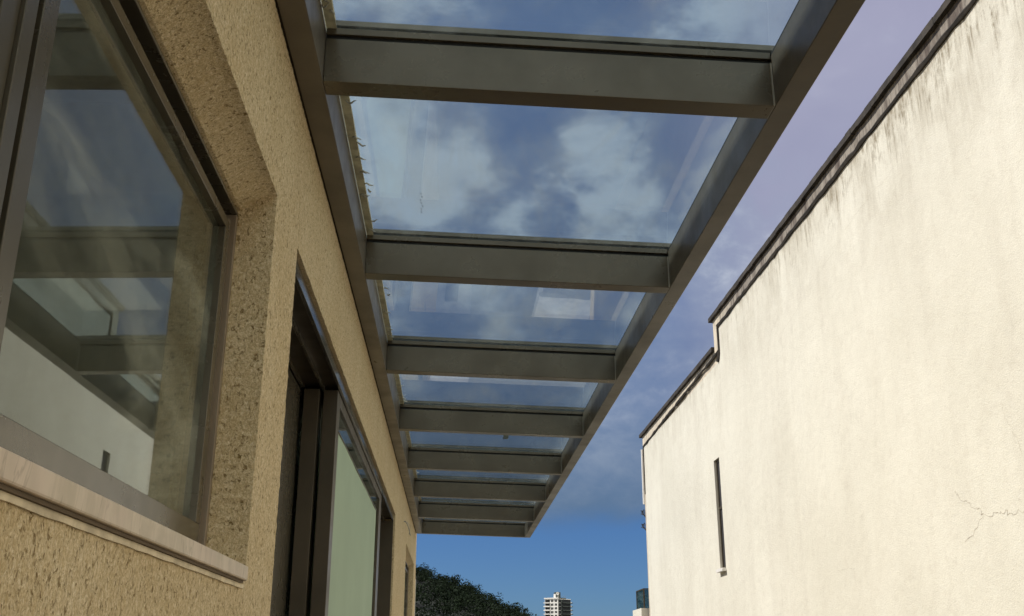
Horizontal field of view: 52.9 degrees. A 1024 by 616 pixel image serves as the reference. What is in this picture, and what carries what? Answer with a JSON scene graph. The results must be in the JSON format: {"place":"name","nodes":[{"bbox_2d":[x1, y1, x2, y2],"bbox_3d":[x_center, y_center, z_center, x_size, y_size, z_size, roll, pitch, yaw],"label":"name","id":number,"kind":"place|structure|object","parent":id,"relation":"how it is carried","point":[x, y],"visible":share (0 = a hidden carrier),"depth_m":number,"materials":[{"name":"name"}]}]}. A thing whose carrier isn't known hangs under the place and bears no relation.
{"place":"outdoors","nodes":[
{"label":"outdoors","id":0,"kind":"place"},
{"bbox_2d":[415,575,505,615],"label":"hill","id":1,"kind":"structure","parent":0,"point":[418,605],"depth_m":367.33,"materials":[{"name":"green plant"}]},
{"bbox_2d":[415,562,536,615],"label":"hillside forest","id":2,"kind":"object","parent":1,"relation":"on","point":[459,593],"visible":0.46,"depth_m":383.58,"materials":[{"name":"green plant"}]},
{"bbox_2d":[543,592,572,615],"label":"apartment tower","id":3,"kind":"structure","parent":0,"point":[557,605],"depth_m":872.40,"materials":[{"name":"white paint"}]},
{"bbox_2d":[333,0,944,615],"label":"sky","id":4,"kind":"structure","parent":0,"point":[477,168],"materials":[{"name":"blue"}]},
{"bbox_2d":[633,0,1023,615],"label":"rendered building","id":5,"kind":"structure","parent":0,"point":[834,426],"depth_m":7.58,"materials":[{"name":"white paint"}]},
{"bbox_2d":[716,459,726,572],"bbox_3d":[2.441,2.420,12.068,0.112,1.307,0.295,1,-19,-3],"label":"slit window","id":6,"kind":"structure","parent":5,"relation":"in","point":[723,568],"depth_m":12.12,"materials":[{"name":"grey metal"}]},
{"label":"ground","id":7,"kind":"structure","parent":0,"visible":0},
{"bbox_2d":[0,0,416,615],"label":"stuccoed house","id":8,"kind":"structure","parent":7,"relation":"on","point":[192,418],"depth_m":2.02,"materials":[{"name":"beige paint"}]},
{"bbox_2d":[0,0,247,588],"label":"window","id":9,"kind":"structure","parent":8,"relation":"in","point":[38,476],"depth_m":1.32,"materials":[{"name":"grey metal"}]},
{"bbox_2d":[270,260,393,615],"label":"sliding door","id":10,"kind":"structure","parent":8,"relation":"in","point":[352,560],"depth_m":3.25,"materials":[{"name":"grey metal"}]},
{"bbox_2d":[404,562,408,615],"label":"window","id":11,"kind":"structure","parent":8,"relation":"in","point":[406,566],"depth_m":9.35,"materials":[{"name":"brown metal"}]},
{"bbox_2d":[275,0,864,537],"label":"glass canopy","id":12,"kind":"object","parent":8,"relation":"attached to","point":[759,92],"visible":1,"depth_m":3.02,"materials":[{"name":"grey metal"}]}
]}

